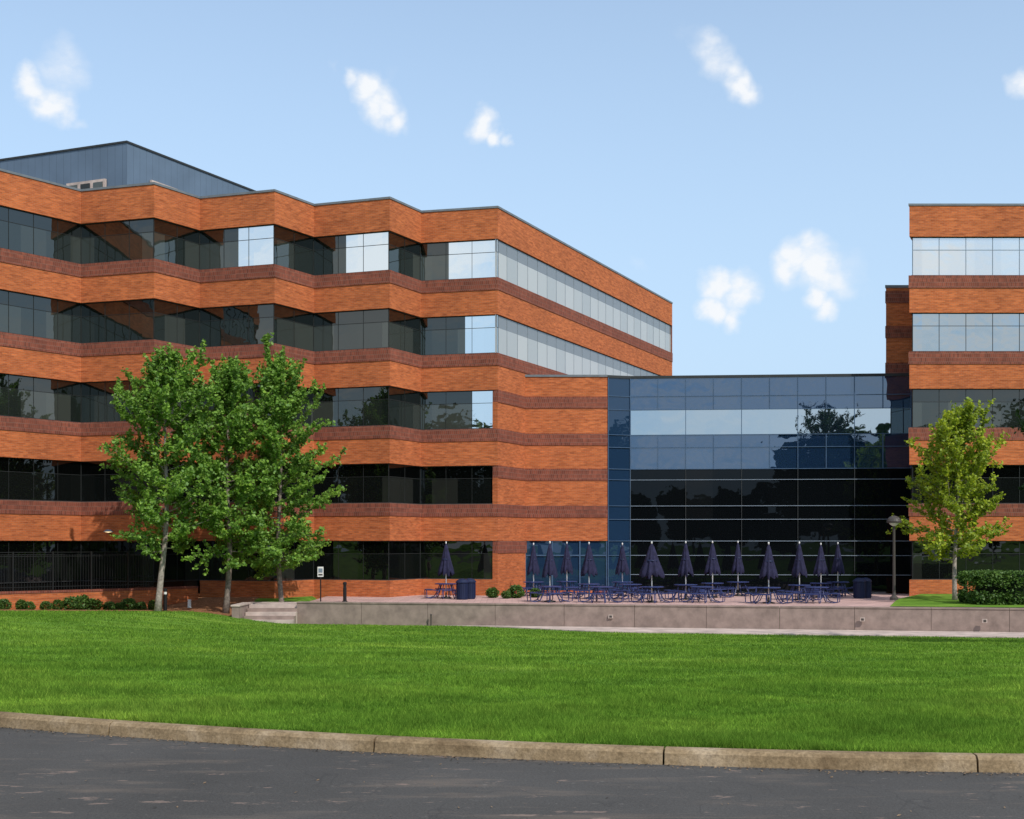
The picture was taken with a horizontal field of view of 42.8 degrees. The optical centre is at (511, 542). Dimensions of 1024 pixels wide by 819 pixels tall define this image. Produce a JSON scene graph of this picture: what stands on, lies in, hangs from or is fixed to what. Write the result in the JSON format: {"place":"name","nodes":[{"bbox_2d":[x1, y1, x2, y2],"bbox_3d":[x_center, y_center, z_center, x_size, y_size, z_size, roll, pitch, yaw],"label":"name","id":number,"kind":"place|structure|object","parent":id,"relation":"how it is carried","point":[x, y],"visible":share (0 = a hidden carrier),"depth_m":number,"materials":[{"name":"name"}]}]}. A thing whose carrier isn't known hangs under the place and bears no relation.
{"place":"outdoors","nodes":[
{"label":"outdoors","id":0,"kind":"place"},
{"bbox_2d":[0,727,1023,818],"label":"road","id":1,"kind":"structure","parent":0,"point":[137,778],"depth_m":9.42,"materials":[{"name":"grey asphalt"}]},
{"bbox_2d":[2,727,1022,815],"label":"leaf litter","id":2,"kind":"object","parent":1,"relation":"on","point":[546,761],"visible":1,"depth_m":10.38,"materials":[{"name":"brown plant"}]},
{"bbox_2d":[0,580,1023,763],"bbox_3d":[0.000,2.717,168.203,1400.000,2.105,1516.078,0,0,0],"label":"ground","id":3,"kind":"structure","parent":0,"point":[289,599],"depth_m":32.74,"materials":[{"name":"plant"}]},
{"bbox_2d":[0,586,197,609],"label":"brick wall","id":4,"kind":"structure","parent":3,"relation":"on","point":[176,595],"depth_m":60.97,"materials":[{"name":"orange brick"}]},
{"bbox_2d":[0,551,150,590],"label":"metal fence","id":5,"kind":"object","parent":4,"relation":"on","point":[88,585],"visible":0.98,"depth_m":59.82,"materials":[{"name":"black metal"}]},
{"bbox_2d":[0,597,258,615],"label":"mulch bed","id":6,"kind":"object","parent":3,"relation":"on","point":[213,605],"visible":0.31,"depth_m":62.86,"materials":[{"name":"brown soil"}]},
{"bbox_2d":[0,598,11,608],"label":"shrub","id":7,"kind":"object","parent":6,"relation":"on","point":[6,603],"visible":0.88,"depth_m":56.83,"materials":[{"name":"green plant"}]},
{"bbox_2d":[15,599,26,608],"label":"shrub","id":8,"kind":"object","parent":6,"relation":"on","point":[18,603],"visible":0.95,"depth_m":57.35,"materials":[{"name":"green plant"}]},
{"bbox_2d":[21,601,36,609],"bbox_3d":[-21.322,2.848,57.611,0.646,0.504,0.604,0,0,-35],"label":"shrub","id":9,"kind":"object","parent":6,"relation":"on","point":[31,605],"visible":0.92,"depth_m":57.49,"materials":[{"name":"green plant"}]},
{"bbox_2d":[39,601,52,609],"bbox_3d":[-20.680,2.860,57.975,0.568,0.529,0.608,0,0,8],"label":"shrub","id":10,"kind":"object","parent":6,"relation":"on","point":[47,605],"visible":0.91,"depth_m":57.84,"materials":[{"name":"green plant"}]},
{"bbox_2d":[51,599,63,609],"bbox_3d":[-20.301,2.847,58.319,0.548,0.620,0.587,0,0,30],"label":"shrub","id":11,"kind":"object","parent":6,"relation":"on","point":[57,605],"visible":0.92,"depth_m":58.19,"materials":[{"name":"green plant"}]},
{"bbox_2d":[61,596,80,609],"bbox_3d":[-19.885,2.818,58.806,0.910,0.779,0.851,0,0,-6],"label":"shrub","id":12,"kind":"object","parent":6,"relation":"on","point":[71,600],"visible":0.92,"depth_m":58.62,"materials":[{"name":"green plant"}]},
{"bbox_2d":[73,594,92,609],"bbox_3d":[-19.424,2.793,58.984,0.915,0.884,0.856,0,0,36],"label":"shrub","id":13,"kind":"object","parent":6,"relation":"on","point":[83,600],"visible":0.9,"depth_m":58.81,"materials":[{"name":"green plant"}]},
{"bbox_2d":[88,598,102,609],"bbox_3d":[-19.020,2.889,59.481,0.853,0.687,0.798,0,0,27],"label":"shrub","id":14,"kind":"object","parent":6,"relation":"on","point":[95,605],"visible":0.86,"depth_m":59.33,"materials":[{"name":"green plant"}]},
{"bbox_2d":[102,601,115,609],"bbox_3d":[-18.509,2.976,59.991,0.672,0.520,0.628,0,0,-3],"label":"shrub","id":15,"kind":"object","parent":6,"relation":"on","point":[111,605],"visible":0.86,"depth_m":59.87,"materials":[{"name":"green plant"}]},
{"bbox_2d":[115,602,124,609],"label":"shrub","id":16,"kind":"object","parent":6,"relation":"on","point":[118,606],"visible":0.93,"depth_m":60.20,"materials":[{"name":"green plant"}]},
{"bbox_2d":[120,598,138,609],"bbox_3d":[-17.815,2.945,60.624,0.922,0.717,0.862,0,0,-20],"label":"shrub","id":17,"kind":"object","parent":6,"relation":"on","point":[131,603],"visible":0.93,"depth_m":60.43,"materials":[{"name":"green plant"}]},
{"bbox_2d":[136,601,146,609],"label":"shrub","id":18,"kind":"object","parent":6,"relation":"on","point":[143,605],"visible":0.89,"depth_m":61.02,"materials":[{"name":"green plant"}]},
{"bbox_2d":[147,600,154,609],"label":"shrub","id":19,"kind":"object","parent":6,"relation":"on","point":[150,606],"visible":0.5,"depth_m":61.28,"materials":[{"name":"green plant"}]},
{"bbox_2d":[162,588,167,610],"bbox_3d":[-15.797,2.634,59.500,0.260,1.050,0.253,0,0,0],"label":"bollard light","id":20,"kind":"object","parent":6,"relation":"on","point":[165,599],"visible":0.89,"depth_m":59.44,"materials":[{"name":"black metal"}]},
{"bbox_2d":[97,339,240,610],"bbox_3d":[-15.562,-3.040,58.908,6.523,12.476,6.149,0,0,0],"label":"shade tree","id":21,"kind":"object","parent":6,"relation":"on","point":[170,384],"visible":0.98,"depth_m":58.37,"materials":[{"name":"green plant"}]},
{"bbox_2d":[162,352,284,613],"bbox_3d":[-13.396,-2.688,60.705,5.492,12.235,5.438,0,0,-17],"label":"shade tree","id":22,"kind":"object","parent":3,"relation":"on","point":[235,381],"visible":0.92,"depth_m":60.10,"materials":[{"name":"green plant"}]},
{"bbox_2d":[231,602,297,623],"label":"garden steps","id":23,"kind":"structure","parent":3,"relation":"on","point":[281,612],"depth_m":59.53,"materials":[{"name":"concrete"}]},
{"bbox_2d":[222,332,347,601],"bbox_3d":[-11.377,-3.271,62.198,6.122,13.411,5.649,0,0,20],"label":"shade tree","id":24,"kind":"object","parent":3,"relation":"on","point":[282,409],"visible":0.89,"depth_m":61.78,"materials":[{"name":"green plant"}]},
{"bbox_2d":[0,168,672,598],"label":"brick walls","id":25,"kind":"structure","parent":3,"relation":"on","point":[500,448],"depth_m":67.78,"materials":[{"name":"brick"}]},
{"bbox_2d":[0,140,255,195],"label":"rooftop plant room","id":26,"kind":"object","parent":25,"relation":"on","point":[126,162],"visible":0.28,"depth_m":81.89,"materials":[{"name":"grey metal"}]},
{"bbox_2d":[0,207,670,590],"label":"windows","id":27,"kind":"structure","parent":25,"relation":"attached to","point":[344,407],"depth_m":67.59,"materials":[{"name":"black glass"}]},
{"bbox_2d":[0,205,670,583],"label":"window frames","id":28,"kind":"structure","parent":27,"relation":"attached to","point":[8,471],"depth_m":67.45,"materials":[{"name":"metal"}]},
{"bbox_2d":[0,711,1023,772],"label":"kerb","id":29,"kind":"structure","parent":3,"relation":"on","point":[844,760],"depth_m":10.63,"materials":[{"name":"concrete"}]},
{"bbox_2d":[297,601,1023,631],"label":"retaining wall","id":30,"kind":"structure","parent":3,"relation":"on","point":[744,617],"depth_m":56.77,"materials":[{"name":"concrete"}]},
{"bbox_2d":[445,625,1023,637],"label":"footpath","id":31,"kind":"structure","parent":3,"relation":"on","point":[813,632],"depth_m":54.33,"materials":[{"name":"concrete"}]},
{"bbox_2d":[1010,299,1023,489],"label":"tree","id":32,"kind":"object","parent":3,"relation":"on","point":[1020,420],"visible":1,"depth_m":41.71,"materials":[{"name":"green plant"}]},
{"bbox_2d":[0,0,1023,375],"label":"sky","id":33,"kind":"structure","parent":0,"point":[756,167],"materials":[{"name":"blue"}]},
{"bbox_2d":[312,591,1023,607],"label":"patio paving","id":34,"kind":"structure","parent":0,"point":[879,599],"depth_m":63.49,"materials":[{"name":"concrete"}]},
{"bbox_2d":[318,567,322,600],"bbox_3d":[-9.156,2.010,62.483,0.280,1.660,0.094,0,0,0],"label":"parking sign","id":35,"kind":"object","parent":34,"relation":"on","point":[320,572],"visible":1,"depth_m":62.44,"materials":[{"name":"white metal"}]},
{"bbox_2d":[342,582,347,601],"bbox_3d":[-7.936,2.365,62.000,0.260,0.950,0.253,0,0,0],"label":"bollard light","id":36,"kind":"object","parent":34,"relation":"on","point":[344,592],"visible":0.99,"depth_m":61.93,"materials":[{"name":"black metal"}]},
{"bbox_2d":[424,583,455,598],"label":"picnic table","id":37,"kind":"object","parent":34,"relation":"on","point":[438,589],"visible":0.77,"depth_m":65.64,"materials":[{"name":"blue metal"}]},
{"bbox_2d":[437,542,454,598],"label":"patio umbrella","id":38,"kind":"object","parent":34,"relation":"on","point":[446,567],"visible":0.98,"depth_m":65.85,"materials":[{"name":"blue fabric"}]},
{"bbox_2d":[456,579,468,599],"bbox_3d":[-2.451,2.322,64.500,0.660,1.036,0.660,0,0,0],"label":"litter bin","id":39,"kind":"object","parent":34,"relation":"on","point":[462,589],"visible":1,"depth_m":64.25,"materials":[{"name":"blue plastic"}]},
{"bbox_2d":[466,578,475,598],"bbox_3d":[-2.119,2.322,65.200,0.660,1.036,0.660,0,0,0],"label":"litter bin","id":40,"kind":"object","parent":34,"relation":"on","point":[472,588],"visible":0.65,"depth_m":64.95,"materials":[{"name":"blue plastic"}]},
{"bbox_2d":[485,587,499,597],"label":"shrub","id":41,"kind":"object","parent":34,"relation":"on","point":[492,592],"visible":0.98,"depth_m":66.37,"materials":[{"name":"green plant"}]},
{"bbox_2d":[501,590,510,598],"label":"shrub","id":42,"kind":"object","parent":34,"relation":"on","point":[506,595],"visible":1,"depth_m":65.50,"materials":[{"name":"green plant"}]},
{"bbox_2d":[508,584,525,597],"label":"shrub","id":43,"kind":"object","parent":34,"relation":"on","point":[512,590],"visible":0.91,"depth_m":66.00,"materials":[{"name":"green plant"}]},
{"bbox_2d":[527,543,539,595],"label":"patio umbrella","id":44,"kind":"object","parent":34,"relation":"on","point":[533,566],"visible":0.81,"depth_m":68.85,"materials":[{"name":"blue fabric"}]},
{"bbox_2d":[515,581,553,595],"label":"picnic table","id":45,"kind":"object","parent":34,"relation":"on","point":[531,587],"visible":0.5,"depth_m":68.66,"materials":[{"name":"blue metal"}]},
{"bbox_2d":[529,588,541,597],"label":"shrub","id":46,"kind":"object","parent":34,"relation":"on","point":[533,590],"visible":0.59,"depth_m":66.78,"materials":[{"name":"green plant"}]},
{"bbox_2d":[526,586,572,602],"bbox_3d":[1.798,2.463,62.000,2.021,0.754,2.021,0,0,31],"label":"picnic table","id":47,"kind":"object","parent":34,"relation":"on","point":[552,593],"visible":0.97,"depth_m":61.70,"materials":[{"name":"blue metal"}]},
{"bbox_2d":[542,541,557,601],"bbox_3d":[1.798,1.392,62.000,0.727,2.896,0.873,0,0,15],"label":"patio umbrella","id":48,"kind":"object","parent":34,"relation":"on","point":[549,568],"visible":0.97,"depth_m":61.82,"materials":[{"name":"blue fabric"}]},
{"bbox_2d":[560,542,572,594],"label":"patio umbrella","id":49,"kind":"object","parent":34,"relation":"on","point":[566,566],"visible":0.91,"depth_m":69.86,"materials":[{"name":"blue fabric"}]},
{"bbox_2d":[546,581,587,594],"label":"picnic table","id":50,"kind":"object","parent":34,"relation":"on","point":[569,587],"visible":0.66,"depth_m":69.65,"materials":[{"name":"blue metal"}]},
{"bbox_2d":[580,542,597,598],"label":"patio umbrella","id":51,"kind":"object","parent":34,"relation":"on","point":[589,567],"visible":0.94,"depth_m":65.34,"materials":[{"name":"blue fabric"}]},
{"bbox_2d":[567,583,610,598],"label":"picnic table","id":52,"kind":"object","parent":34,"relation":"on","point":[584,590],"visible":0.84,"depth_m":65.31,"materials":[{"name":"blue metal"}]},
{"bbox_2d":[578,586,623,602],"bbox_3d":[4.182,2.463,61.500,2.021,0.754,2.021,0,0,-34],"label":"picnic table","id":53,"kind":"object","parent":34,"relation":"on","point":[597,592],"visible":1,"depth_m":61.33,"materials":[{"name":"blue metal"}]},
{"bbox_2d":[615,543,629,595],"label":"patio umbrella","id":54,"kind":"object","parent":34,"relation":"on","point":[622,566],"visible":0.91,"depth_m":68.87,"materials":[{"name":"blue fabric"}]},
{"bbox_2d":[602,581,642,595],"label":"picnic table","id":55,"kind":"object","parent":34,"relation":"on","point":[625,582],"visible":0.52,"depth_m":68.67,"materials":[{"name":"blue metal"}]},
{"bbox_2d":[610,584,650,599],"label":"picnic table","id":56,"kind":"object","parent":34,"relation":"on","point":[622,590],"visible":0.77,"depth_m":64.64,"materials":[{"name":"blue metal"}]},
{"bbox_2d":[628,586,674,602],"bbox_3d":[6.580,2.463,61.500,2.021,0.754,2.021,0,0,-29],"label":"picnic table","id":57,"kind":"object","parent":34,"relation":"on","point":[658,592],"visible":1,"depth_m":61.33,"materials":[{"name":"blue metal"}]},
{"bbox_2d":[639,541,664,602],"bbox_3d":[6.580,1.399,61.500,1.216,2.881,0.997,0,0,3],"label":"patio umbrella","id":58,"kind":"object","parent":34,"relation":"on","point":[651,565],"visible":1,"depth_m":61.29,"materials":[{"name":"blue fabric"}]},
{"bbox_2d":[678,541,693,599],"bbox_3d":[8.579,1.390,64.500,0.727,2.899,0.873,0,0,-30],"label":"patio umbrella","id":59,"kind":"object","parent":34,"relation":"on","point":[685,568],"visible":0.95,"depth_m":64.32,"materials":[{"name":"blue fabric"}]},
{"bbox_2d":[665,584,706,599],"bbox_3d":[8.579,2.463,64.500,2.021,0.754,2.021,0,0,-2],"label":"picnic table","id":60,"kind":"object","parent":34,"relation":"on","point":[678,590],"visible":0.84,"depth_m":64.17,"materials":[{"name":"blue metal"}]},
{"bbox_2d":[678,586,725,602],"bbox_3d":[8.948,2.463,61.500,2.021,0.754,2.021,0,0,-27],"label":"picnic table","id":61,"kind":"object","parent":34,"relation":"on","point":[704,593],"visible":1,"depth_m":61.33,"materials":[{"name":"blue metal"}]},
{"bbox_2d":[704,541,720,597],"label":"patio umbrella","id":62,"kind":"object","parent":34,"relation":"on","point":[712,566],"visible":0.94,"depth_m":66.85,"materials":[{"name":"blue fabric"}]},
{"bbox_2d":[691,582,733,597],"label":"picnic table","id":63,"kind":"object","parent":34,"relation":"on","point":[715,588],"visible":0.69,"depth_m":66.69,"materials":[{"name":"blue metal"}]},
{"bbox_2d":[525,373,911,592],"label":"glass atrium wing","id":64,"kind":"structure","parent":34,"relation":"on","point":[783,465],"depth_m":72.42,"materials":[{"name":"glass"}]},
{"bbox_2d":[731,541,743,595],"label":"patio umbrella","id":65,"kind":"object","parent":34,"relation":"on","point":[737,567],"visible":0.98,"depth_m":68.86,"materials":[{"name":"blue fabric"}]},
{"bbox_2d":[719,581,756,595],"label":"picnic table","id":66,"kind":"object","parent":34,"relation":"on","point":[743,587],"visible":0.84,"depth_m":68.58,"materials":[{"name":"blue metal"}]},
{"bbox_2d":[759,542,777,603],"bbox_3d":[11.888,1.414,60.500,0.873,2.851,0.727,0,0,-20],"label":"patio umbrella","id":67,"kind":"object","parent":34,"relation":"on","point":[768,568],"visible":0.99,"depth_m":60.35,"materials":[{"name":"blue fabric"}]},
{"bbox_2d":[744,587,792,603],"bbox_3d":[11.888,2.463,60.500,2.021,0.754,2.021,0,0,-12],"label":"picnic table","id":68,"kind":"object","parent":34,"relation":"on","point":[777,593],"visible":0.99,"depth_m":60.25,"materials":[{"name":"blue metal"}]},
{"bbox_2d":[791,541,806,599],"bbox_3d":[14.080,1.403,64.000,0.727,2.874,0.873,0,0,1],"label":"patio umbrella","id":69,"kind":"object","parent":34,"relation":"on","point":[799,568],"visible":0.93,"depth_m":63.84,"materials":[{"name":"blue fabric"}]},
{"bbox_2d":[776,584,821,600],"bbox_3d":[14.080,2.463,64.000,2.021,0.754,2.021,0,0,-14],"label":"picnic table","id":70,"kind":"object","parent":34,"relation":"on","point":[797,585],"visible":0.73,"depth_m":63.86,"materials":[{"name":"blue metal"}]},
{"bbox_2d":[793,586,840,603],"bbox_3d":[14.213,2.463,61.000,2.021,0.754,2.021,0,0,-22],"label":"picnic table","id":71,"kind":"object","parent":34,"relation":"on","point":[812,593],"visible":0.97,"depth_m":60.86,"materials":[{"name":"blue metal"}]},
{"bbox_2d":[813,543,828,597],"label":"patio umbrella","id":72,"kind":"object","parent":34,"relation":"on","point":[820,567],"visible":0.87,"depth_m":66.84,"materials":[{"name":"blue fabric"}]},
{"bbox_2d":[800,582,842,597],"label":"picnic table","id":73,"kind":"object","parent":34,"relation":"on","point":[826,584],"visible":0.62,"depth_m":66.68,"materials":[{"name":"blue metal"}]},
{"bbox_2d":[817,581,852,595],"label":"picnic table","id":74,"kind":"object","parent":34,"relation":"on","point":[841,586],"visible":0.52,"depth_m":68.68,"materials":[{"name":"blue metal"}]},
{"bbox_2d":[831,542,844,595],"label":"patio umbrella","id":75,"kind":"object","parent":34,"relation":"on","point":[837,566],"visible":0.94,"depth_m":68.86,"materials":[{"name":"blue fabric"}]},
{"bbox_2d":[853,578,865,598],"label":"litter bin","id":76,"kind":"object","parent":34,"relation":"on","point":[859,587],"visible":1,"depth_m":65.75,"materials":[{"name":"blue plastic"}]},
{"bbox_2d":[863,578,871,597],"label":"litter bin","id":77,"kind":"object","parent":34,"relation":"on","point":[868,582],"visible":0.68,"depth_m":66.13,"materials":[{"name":"blue plastic"}]},
{"bbox_2d":[885,203,1023,595],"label":"brick walls","id":78,"kind":"structure","parent":34,"relation":"on","point":[963,294],"depth_m":68.70,"materials":[{"name":"brick"}]},
{"bbox_2d":[913,238,1023,578],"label":"windows","id":79,"kind":"structure","parent":78,"relation":"attached to","point":[952,256],"depth_m":68.84,"materials":[{"name":"black glass"}]},
{"bbox_2d":[911,237,1023,579],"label":"window frames","id":80,"kind":"structure","parent":79,"relation":"attached to","point":[992,553],"depth_m":68.78,"materials":[{"name":"metal"}]},
{"bbox_2d":[891,594,1023,606],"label":"grass verge","id":81,"kind":"object","parent":34,"relation":"on","point":[933,600],"depth_m":59.33,"materials":[{"name":"green plant"}]},
{"bbox_2d":[886,516,901,599],"bbox_3d":[18.135,0.745,62.000,0.700,4.010,0.700,0,0,0],"label":"street lamp","id":82,"kind":"object","parent":81,"relation":"on","point":[893,521],"visible":1,"depth_m":61.93,"materials":[{"name":"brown metal"}]},
{"bbox_2d":[885,397,1012,599],"bbox_3d":[20.836,-2.025,62.350,5.513,9.647,6.164,0,0,26],"label":"young tree","id":83,"kind":"object","parent":81,"relation":"on","point":[951,430],"visible":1,"depth_m":61.49,"materials":[{"name":"green plant"}]},
{"bbox_2d":[955,569,1023,604],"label":"hedge","id":84,"kind":"object","parent":81,"relation":"on","point":[999,587],"visible":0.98,"depth_m":57.30,"materials":[{"name":"green plant"}]}
]}

